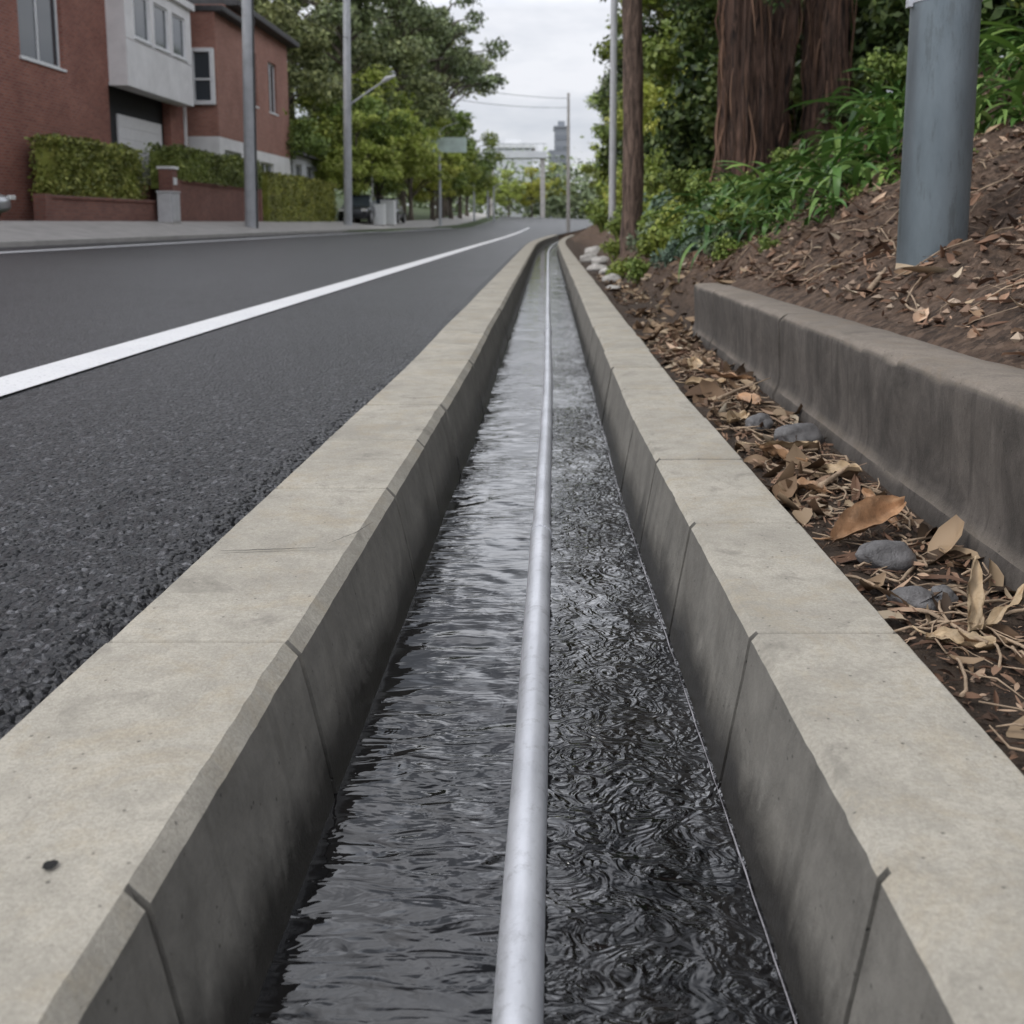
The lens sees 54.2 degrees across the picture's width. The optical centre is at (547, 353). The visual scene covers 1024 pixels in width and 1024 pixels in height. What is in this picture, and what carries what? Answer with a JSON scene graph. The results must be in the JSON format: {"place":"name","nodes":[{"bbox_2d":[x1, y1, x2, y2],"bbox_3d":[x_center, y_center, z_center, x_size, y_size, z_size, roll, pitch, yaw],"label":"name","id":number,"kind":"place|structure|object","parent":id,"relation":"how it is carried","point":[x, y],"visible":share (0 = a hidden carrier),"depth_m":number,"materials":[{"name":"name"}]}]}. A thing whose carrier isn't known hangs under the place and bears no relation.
{"place":"outdoors","nodes":[
{"label":"outdoors","id":0,"kind":"place"},
{"bbox_2d":[0,212,486,247],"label":"footpath","id":1,"kind":"structure","parent":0,"point":[26,233],"depth_m":30.42,"materials":[{"name":"concrete"}]},
{"bbox_2d":[156,191,181,223],"bbox_3d":[-13.200,-5.037,34.841,0.560,1.250,0.860,0,8,0],"label":"utility cabinet","id":2,"kind":"object","parent":1,"relation":"on","point":[168,204],"visible":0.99,"depth_m":34.47,"materials":[{"name":"metal"}]},
{"bbox_2d":[242,0,258,227],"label":"power pole","id":3,"kind":"object","parent":1,"relation":"on","point":[250,149],"visible":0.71,"depth_m":40.40,"materials":[{"name":"metal"}]},
{"bbox_2d":[343,0,395,225],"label":"street lamp","id":4,"kind":"object","parent":1,"relation":"on","point":[347,131],"visible":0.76,"depth_m":58.47,"materials":[{"name":"metal"}]},
{"bbox_2d":[0,216,592,739],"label":"road","id":5,"kind":"structure","parent":0,"point":[134,486],"depth_m":4.78,"materials":[{"name":"asphalt"}]},
{"bbox_2d":[0,227,528,395],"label":"road marking","id":6,"kind":"object","parent":5,"relation":"on","point":[14,382],"visible":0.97,"depth_m":6.59,"materials":[{"name":"paint"}]},
{"bbox_2d":[248,240,799,1023],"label":"water","id":7,"kind":"structure","parent":0,"point":[652,914],"depth_m":1.97,"materials":[{"name":"liquid"}]},
{"bbox_2d":[492,242,557,1023],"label":"metal pipe","id":8,"kind":"object","parent":7,"relation":"on","point":[519,988],"visible":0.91,"depth_m":1.90,"materials":[{"name":"metal"}]},
{"bbox_2d":[582,353,796,1023],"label":"water foam","id":9,"kind":"object","parent":7,"relation":"on","point":[710,766],"visible":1,"depth_m":1.92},
{"bbox_2d":[269,0,1003,218],"label":"sky","id":10,"kind":"structure","parent":0,"point":[552,56],"materials":[{"name":"white"}]},
{"bbox_2d":[334,58,1023,774],"bbox_3d":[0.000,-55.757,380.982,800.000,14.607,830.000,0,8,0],"label":"ground","id":11,"kind":"structure","parent":0,"point":[990,342],"depth_m":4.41,"materials":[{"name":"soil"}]},
{"bbox_2d":[33,194,157,220],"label":"garden wall","id":12,"kind":"structure","parent":11,"relation":"on","point":[48,207],"depth_m":29.75,"materials":[{"name":"brick"}]},
{"bbox_2d":[24,132,148,200],"bbox_3d":[-14.272,-5.675,31.419,1.280,2.251,6.230,0,8,0],"label":"hedge","id":13,"kind":"object","parent":12,"relation":"on","point":[74,166],"visible":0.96,"depth_m":30.11,"materials":[{"name":"green plant"}]},
{"bbox_2d":[0,0,194,220],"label":"brick house","id":14,"kind":"structure","parent":11,"relation":"on","point":[109,71],"depth_m":32.79,"materials":[{"name":"red brick"}]},
{"bbox_2d":[17,0,66,71],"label":"window","id":15,"kind":"structure","parent":14,"relation":"in","point":[37,19],"depth_m":29.81,"materials":[{"name":"grey glass"}]},
{"bbox_2d":[116,114,161,184],"bbox_3d":[-15.260,-7.521,37.539,0.080,2.514,4.000,0,7,0],"label":"garage door","id":16,"kind":"structure","parent":14,"relation":"in","point":[134,131],"depth_m":37.26,"materials":[{"name":"metal"}]},
{"bbox_2d":[133,0,152,45],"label":"window","id":17,"kind":"structure","parent":14,"relation":"in","point":[140,6],"depth_m":35.54,"materials":[{"name":"grey glass"}]},
{"bbox_2d":[153,3,171,54],"bbox_3d":[-14.390,-12.086,37.140,0.180,1.630,1.520,0,7,0],"label":"window","id":18,"kind":"structure","parent":14,"relation":"in","point":[160,21],"depth_m":37.29,"materials":[{"name":"grey glass"}]},
{"bbox_2d":[172,13,188,61],"bbox_3d":[-14.390,-12.321,38.925,0.180,1.630,1.520,0,7,0],"label":"window","id":19,"kind":"structure","parent":14,"relation":"in","point":[177,22],"depth_m":39.10,"materials":[{"name":"grey glass"}]},
{"bbox_2d":[156,166,178,190],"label":"gate pillar","id":20,"kind":"structure","parent":11,"relation":"on","point":[167,176],"depth_m":35.95,"materials":[{"name":"brick"}]},
{"bbox_2d":[143,142,263,189],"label":"hedge","id":21,"kind":"object","parent":11,"relation":"on","point":[193,164],"visible":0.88,"depth_m":38.78,"materials":[{"name":"green plant"}]},
{"bbox_2d":[177,179,262,221],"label":"garden wall","id":22,"kind":"structure","parent":11,"relation":"on","point":[206,202],"depth_m":40.69,"materials":[{"name":"brick"}]},
{"bbox_2d":[187,0,299,174],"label":"brick house","id":23,"kind":"structure","parent":11,"relation":"on","point":[215,119],"depth_m":44.34,"materials":[{"name":"red brick"}]},
{"bbox_2d":[191,48,215,104],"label":"window","id":24,"kind":"structure","parent":23,"relation":"in","point":[203,65],"depth_m":41.81,"materials":[{"name":"white glass"}]},
{"bbox_2d":[240,0,304,23],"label":"tree","id":25,"kind":"object","parent":11,"relation":"on","point":[264,9],"visible":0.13,"depth_m":59.64,"materials":[{"name":"green plant"}]},
{"bbox_2d":[0,235,558,1023],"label":"concrete kerb","id":26,"kind":"structure","parent":11,"relation":"on","point":[176,757],"depth_m":1.69,"materials":[{"name":"concrete"}]},
{"bbox_2d":[258,170,337,221],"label":"hedge","id":27,"kind":"object","parent":11,"relation":"on","point":[290,198],"visible":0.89,"depth_m":53.41,"materials":[{"name":"green plant"}]},
{"bbox_2d":[290,147,323,178],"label":"house","id":28,"kind":"structure","parent":11,"relation":"on","point":[302,165],"depth_m":62.17,"materials":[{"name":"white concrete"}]},
{"bbox_2d":[286,114,336,159],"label":"tree","id":29,"kind":"object","parent":11,"relation":"on","point":[300,139],"visible":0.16,"depth_m":57.51,"materials":[{"name":"green plant"}]},
{"bbox_2d":[258,1,365,132],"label":"tree","id":30,"kind":"object","parent":11,"relation":"on","point":[307,36],"visible":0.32,"depth_m":65.23,"materials":[{"name":"green plant"}]},
{"bbox_2d":[289,87,369,181],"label":"tree","id":31,"kind":"object","parent":11,"relation":"on","point":[328,129],"visible":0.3,"depth_m":65.00,"materials":[{"name":"green plant"}]},
{"bbox_2d":[279,0,412,99],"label":"tree","id":32,"kind":"object","parent":11,"relation":"on","point":[365,16],"visible":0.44,"depth_m":70.42,"materials":[{"name":"green plant"}]},
{"bbox_2d":[338,195,376,222],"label":"parked car","id":33,"kind":"object","parent":11,"relation":"on","point":[363,207],"visible":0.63,"depth_m":63.76,"materials":[{"name":"paint"}]},
{"bbox_2d":[312,106,406,221],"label":"tree","id":34,"kind":"object","parent":11,"relation":"on","point":[382,155],"visible":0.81,"depth_m":65.13,"materials":[{"name":"green plant"}]},
{"bbox_2d":[306,93,414,221],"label":"tree","id":35,"kind":"object","parent":11,"relation":"on","point":[372,104],"visible":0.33,"depth_m":68.31,"materials":[{"name":"green plant"}]},
{"bbox_2d":[294,16,456,194],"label":"tree","id":36,"kind":"object","parent":11,"relation":"on","point":[393,31],"visible":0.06,"depth_m":83.04,"materials":[{"name":"green plant"}]},
{"bbox_2d":[312,62,443,198],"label":"tree","id":37,"kind":"object","parent":11,"relation":"on","point":[416,150],"visible":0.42,"depth_m":72.31,"materials":[{"name":"green plant"}]},
{"bbox_2d":[301,30,456,198],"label":"tree","id":38,"kind":"object","parent":11,"relation":"on","point":[421,85],"visible":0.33,"depth_m":75.80,"materials":[{"name":"green plant"}]},
{"bbox_2d":[358,91,432,197],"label":"tree","id":39,"kind":"object","parent":11,"relation":"on","point":[392,188],"visible":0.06,"depth_m":74.04,"materials":[{"name":"green plant"}]},
{"bbox_2d":[317,0,479,220],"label":"tree","id":40,"kind":"object","parent":11,"relation":"on","point":[428,22],"visible":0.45,"depth_m":82.93,"materials":[{"name":"green plant"}]},
{"bbox_2d":[394,87,465,220],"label":"tree","id":41,"kind":"object","parent":11,"relation":"on","point":[455,158],"visible":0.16,"depth_m":81.89,"materials":[{"name":"green plant"}]},
{"bbox_2d":[406,155,464,220],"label":"tree","id":42,"kind":"object","parent":11,"relation":"on","point":[432,186],"visible":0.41,"depth_m":87.97,"materials":[{"name":"green plant"}]},
{"bbox_2d":[427,122,466,225],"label":"sign post","id":43,"kind":"object","parent":11,"relation":"on","point":[452,145],"visible":0.66,"depth_m":80.39,"materials":[{"name":"metal"}]},
{"bbox_2d":[383,0,512,217],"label":"tree","id":44,"kind":"object","parent":11,"relation":"on","point":[471,74],"visible":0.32,"depth_m":100.04,"materials":[{"name":"green plant"}]},
{"bbox_2d":[421,109,479,217],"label":"tree","id":45,"kind":"object","parent":11,"relation":"on","point":[458,131],"visible":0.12,"depth_m":95.83,"materials":[{"name":"green plant"}]},
{"bbox_2d":[427,21,497,215],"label":"tree","id":46,"kind":"object","parent":11,"relation":"on","point":[466,92],"visible":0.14,"depth_m":114.18,"materials":[{"name":"green plant"}]},
{"bbox_2d":[445,117,485,218],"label":"tree","id":47,"kind":"object","parent":11,"relation":"on","point":[474,174],"visible":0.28,"depth_m":101.69,"materials":[{"name":"green plant"}]},
{"bbox_2d":[444,130,497,218],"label":"tree","id":48,"kind":"object","parent":11,"relation":"on","point":[488,165],"visible":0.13,"depth_m":108.38,"materials":[{"name":"green plant"}]},
{"bbox_2d":[461,129,507,215],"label":"tree","id":49,"kind":"object","parent":11,"relation":"on","point":[492,141],"visible":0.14,"depth_m":119.87,"materials":[{"name":"green plant"}]},
{"bbox_2d":[299,108,710,218],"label":"distant trees","id":50,"kind":"object","parent":11,"relation":"on","point":[586,192],"visible":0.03,"depth_m":159.24,"materials":[{"name":"plant"}]},
{"bbox_2d":[492,169,526,216],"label":"tree","id":51,"kind":"object","parent":11,"relation":"on","point":[515,186],"visible":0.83,"depth_m":141.30,"materials":[{"name":"green plant"}]},
{"bbox_2d":[489,139,535,216],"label":"building","id":52,"kind":"structure","parent":11,"relation":"on","point":[519,147],"depth_m":182.08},
{"bbox_2d":[483,143,546,217],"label":"footbridge","id":53,"kind":"object","parent":11,"relation":"on","point":[540,155],"visible":0.73,"depth_m":147.48,"materials":[{"name":"concrete"}]},
{"bbox_2d":[512,166,551,216],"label":"tree","id":54,"kind":"object","parent":11,"relation":"on","point":[534,194],"visible":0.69,"depth_m":153.15,"materials":[{"name":"green plant"}]},
{"bbox_2d":[548,121,566,217],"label":"tower block","id":55,"kind":"structure","parent":11,"relation":"on","point":[560,135],"depth_m":231.70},
{"bbox_2d":[566,93,569,231],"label":"power pole","id":56,"kind":"object","parent":11,"relation":"on","point":[568,172],"visible":0.92,"depth_m":78.66,"materials":[{"name":"concrete"}]},
{"bbox_2d":[608,0,616,233],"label":"street lamp","id":57,"kind":"object","parent":11,"relation":"on","point":[613,117],"visible":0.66,"depth_m":26.32,"materials":[{"name":"metal"}]},
{"bbox_2d":[591,9,670,133],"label":"tree","id":58,"kind":"object","parent":11,"relation":"on","point":[645,31],"visible":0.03,"depth_m":49.62,"materials":[{"name":"green plant"}]},
{"bbox_2d":[620,0,643,256],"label":"timber pole","id":59,"kind":"object","parent":11,"relation":"on","point":[632,171],"visible":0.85,"depth_m":16.51,"materials":[{"name":"wood"}]},
{"bbox_2d":[623,254,651,283],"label":"shrub","id":60,"kind":"object","parent":11,"relation":"on","point":[637,268],"visible":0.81,"depth_m":12.36,"materials":[{"name":"green plant"}]},
{"bbox_2d":[604,36,681,140],"bbox_3d":[4.551,-9.332,39.254,4.852,6.153,4.441,-3,8,-24],"label":"tree","id":61,"kind":"object","parent":11,"relation":"on","point":[654,95],"visible":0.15,"depth_m":38.16,"materials":[{"name":"green plant"}]},
{"bbox_2d":[590,0,708,127],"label":"tree","id":62,"kind":"object","parent":11,"relation":"on","point":[604,54],"visible":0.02,"depth_m":42.47,"materials":[{"name":"green plant"}]},
{"bbox_2d":[636,220,677,257],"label":"shrub","id":63,"kind":"object","parent":11,"relation":"on","point":[662,239],"visible":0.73,"depth_m":12.66,"materials":[{"name":"green plant"}]},
{"bbox_2d":[650,236,682,267],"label":"shrub","id":64,"kind":"object","parent":11,"relation":"on","point":[666,257],"visible":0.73,"depth_m":11.15,"materials":[{"name":"green plant"}]},
{"bbox_2d":[642,10,714,118],"bbox_3d":[5.068,-9.202,34.256,5.116,6.356,4.806,2,8,12],"label":"tree","id":65,"kind":"object","parent":11,"relation":"on","point":[662,58],"visible":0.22,"depth_m":33.14,"materials":[{"name":"green plant"}]},
{"bbox_2d":[651,91,714,173],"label":"shrub","id":66,"kind":"object","parent":11,"relation":"on","point":[684,126],"visible":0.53,"depth_m":21.44,"materials":[{"name":"green plant"}]},
{"bbox_2d":[655,165,712,207],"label":"shrub","id":67,"kind":"object","parent":11,"relation":"on","point":[675,180],"visible":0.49,"depth_m":17.02,"materials":[{"name":"green plant"}]},
{"bbox_2d":[645,189,775,239],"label":"strap leaf plant","id":68,"kind":"object","parent":11,"relation":"on","point":[700,220],"visible":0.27,"depth_m":10.13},
{"bbox_2d":[654,0,798,61],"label":"tree","id":69,"kind":"object","parent":11,"relation":"on","point":[707,10],"visible":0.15,"depth_m":28.45,"materials":[{"name":"green plant"}]},
{"bbox_2d":[673,212,784,282],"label":"strap leaf plant","id":70,"kind":"object","parent":11,"relation":"on","point":[708,231],"visible":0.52,"depth_m":9.20,"materials":[{"name":"plant"}]},
{"bbox_2d":[707,232,751,261],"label":"shrub","id":71,"kind":"object","parent":11,"relation":"on","point":[722,246],"visible":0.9,"depth_m":8.78,"materials":[{"name":"green plant"}]},
{"bbox_2d":[640,155,830,229],"bbox_3d":[2.171,-1.376,9.881,2.511,1.143,1.824,5,9,34],"label":"strap leaf plant","id":72,"kind":"object","parent":11,"relation":"on","point":[751,196],"visible":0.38,"depth_m":9.80,"materials":[{"name":"plant"}]},
{"bbox_2d":[671,35,801,112],"bbox_3d":[4.635,-5.892,23.423,3.956,3.216,3.079,-2,8,-17],"label":"shrub","id":73,"kind":"object","parent":11,"relation":"on","point":[694,65],"visible":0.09,"depth_m":22.84,"materials":[{"name":"green plant"}]},
{"bbox_2d":[689,72,802,150],"bbox_3d":[3.814,-4.353,18.574,2.373,1.930,1.847,3,8,20],"label":"shrub","id":74,"kind":"object","parent":11,"relation":"on","point":[709,108],"visible":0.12,"depth_m":18.50,"materials":[{"name":"green plant"}]},
{"bbox_2d":[722,195,811,241],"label":"strap leaf plant","id":75,"kind":"object","parent":11,"relation":"on","point":[786,214],"visible":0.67,"depth_m":8.53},
{"bbox_2d":[660,0,906,182],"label":"tree","id":76,"kind":"object","parent":11,"relation":"on","point":[758,40],"visible":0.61,"depth_m":14.34,"materials":[{"name":"brown plant"}]},
{"bbox_2d":[557,235,1023,1023],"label":"concrete kerb","id":77,"kind":"structure","parent":11,"relation":"on","point":[869,777],"depth_m":1.65,"materials":[{"name":"concrete"}]},
{"bbox_2d":[717,147,866,231],"bbox_3d":[2.211,-1.368,9.042,1.352,0.935,1.650,5,9,33],"label":"strap leaf plant","id":78,"kind":"object","parent":11,"relation":"on","point":[809,162],"visible":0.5,"depth_m":8.77,"materials":[{"name":"plant"}]},
{"bbox_2d":[773,423,824,444],"bbox_3d":[0.962,0.319,3.822,0.158,0.109,0.189,7,10,44],"label":"stone","id":79,"kind":"object","parent":11,"relation":"on","point":[803,432],"visible":0.62,"depth_m":3.78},
{"bbox_2d":[752,174,852,230],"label":"strap leaf plant","id":80,"kind":"object","parent":11,"relation":"on","point":[832,200],"visible":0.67,"depth_m":7.48,"materials":[{"name":"plant"}]},
{"bbox_2d":[595,246,1023,738],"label":"leaf litter","id":81,"kind":"object","parent":11,"relation":"on","point":[946,536],"visible":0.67,"depth_m":3.35,"materials":[{"name":"plant"}]},
{"bbox_2d":[967,555,984,635],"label":"dry leaf","id":82,"kind":"object","parent":81,"relation":"on","point":[975,596],"visible":0.74,"depth_m":2.10,"materials":[{"name":"plant"}]},
{"bbox_2d":[762,129,885,195],"bbox_3d":[2.960,-1.589,9.243,1.305,0.903,1.593,-7,10,-42],"label":"strap leaf plant","id":83,"kind":"object","parent":11,"relation":"on","point":[826,145],"visible":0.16,"depth_m":9.19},
{"bbox_2d":[757,136,901,220],"bbox_3d":[2.476,-1.354,8.236,1.488,0.933,2.049,3,8,21],"label":"strap leaf plant","id":84,"kind":"object","parent":11,"relation":"on","point":[860,171],"visible":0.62,"depth_m":8.07,"materials":[{"name":"plant"}]},
{"bbox_2d":[646,71,1023,751],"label":"twigs","id":85,"kind":"object","parent":11,"relation":"on","point":[940,615],"visible":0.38,"depth_m":3.14,"materials":[{"name":"wood"}]},
{"bbox_2d":[790,0,890,110],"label":"shrub","id":86,"kind":"object","parent":11,"relation":"on","point":[797,91],"visible":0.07,"depth_m":16.57,"materials":[{"name":"green plant"}]},
{"bbox_2d":[784,68,904,142],"bbox_3d":[3.911,-2.653,11.101,1.775,1.113,2.444,-6,9,-36],"label":"strap leaf plant","id":87,"kind":"object","parent":11,"relation":"on","point":[868,94],"visible":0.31,"depth_m":11.33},
{"bbox_2d":[797,81,903,133],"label":"strap leaf plant","id":88,"kind":"object","parent":11,"relation":"on","point":[878,93],"visible":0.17,"depth_m":10.25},
{"bbox_2d":[692,283,1023,599],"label":"retaining wall","id":89,"kind":"structure","parent":11,"relation":"on","point":[933,434],"depth_m":3.15,"materials":[{"name":"concrete"}]},
{"bbox_2d":[812,495,906,540],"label":"dry leaf","id":90,"kind":"object","parent":11,"relation":"on","point":[863,515],"visible":1,"depth_m":2.71,"materials":[{"name":"plant"}]},
{"bbox_2d":[824,97,902,188],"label":"strap leaf plant","id":91,"kind":"object","parent":11,"relation":"on","point":[892,129],"visible":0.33,"depth_m":8.47,"materials":[{"name":"plant"}]},
{"bbox_2d":[718,86,1023,315],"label":"fallen leaves","id":92,"kind":"object","parent":11,"relation":"on","point":[930,270],"visible":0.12,"depth_m":4.58,"materials":[{"name":"brown plant"}]},
{"bbox_2d":[850,0,908,91],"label":"shrub","id":93,"kind":"object","parent":11,"relation":"on","point":[874,33],"visible":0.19,"depth_m":14.82,"materials":[{"name":"green plant"}]},
{"bbox_2d":[858,46,907,106],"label":"shrub","id":94,"kind":"object","parent":11,"relation":"on","point":[894,69],"visible":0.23,"depth_m":12.12,"materials":[{"name":"green plant"}]},
{"bbox_2d":[855,540,916,572],"bbox_3d":[0.841,0.504,2.489,0.158,0.085,0.106,-2,8,-11],"label":"stone","id":95,"kind":"object","parent":11,"relation":"on","point":[895,555],"visible":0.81,"depth_m":2.45,"materials":[{"name":"stone"}]},
{"bbox_2d":[886,586,940,610],"bbox_3d":[0.815,0.546,2.221,0.124,0.065,0.071,2,8,17],"label":"stone","id":96,"kind":"object","parent":11,"relation":"on","point":[915,596],"visible":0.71,"depth_m":2.20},
{"bbox_2d":[871,0,1000,65],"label":"shrub","id":97,"kind":"object","parent":11,"relation":"on","point":[901,10],"visible":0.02,"depth_m":12.75,"materials":[{"name":"green plant"}]},
{"bbox_2d":[896,0,982,268],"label":"steel pole","id":98,"kind":"object","parent":11,"relation":"on","point":[939,114],"visible":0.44,"depth_m":4.51,"materials":[{"name":"metal"}]},
{"bbox_2d":[868,69,1023,164],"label":"strap leaf plant","id":99,"kind":"object","parent":11,"relation":"on","point":[1018,90],"visible":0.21,"depth_m":7.40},
{"bbox_2d":[912,625,995,649],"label":"dry leaf","id":100,"kind":"object","parent":11,"relation":"on","point":[954,635],"visible":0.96,"depth_m":2.02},
{"bbox_2d":[971,584,1023,630],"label":"dry leaf","id":101,"kind":"object","parent":11,"relation":"on","point":[996,614],"visible":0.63,"depth_m":2.09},
{"bbox_2d":[974,82,1023,135],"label":"strap leaf plant","id":102,"kind":"object","parent":11,"relation":"on","point":[1016,116],"visible":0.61,"depth_m":6.72,"materials":[{"name":"plant"}]},
{"bbox_2d":[976,55,1023,94],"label":"strap leaf plant","id":103,"kind":"object","parent":11,"relation":"on","point":[1010,73],"visible":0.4,"depth_m":8.50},
{"bbox_2d":[978,16,1023,75],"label":"strap leaf plant","id":104,"kind":"object","parent":11,"relation":"on","point":[990,32],"visible":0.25,"depth_m":10.29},
{"bbox_2d":[979,0,1023,63],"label":"shrub","id":105,"kind":"object","parent":11,"relation":"on","point":[991,11],"visible":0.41,"depth_m":10.64,"materials":[{"name":"green plant"}]},
{"bbox_2d":[979,21,1023,68],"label":"strap leaf plant","id":106,"kind":"object","parent":11,"relation":"on","point":[1010,46],"visible":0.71,"depth_m":6.92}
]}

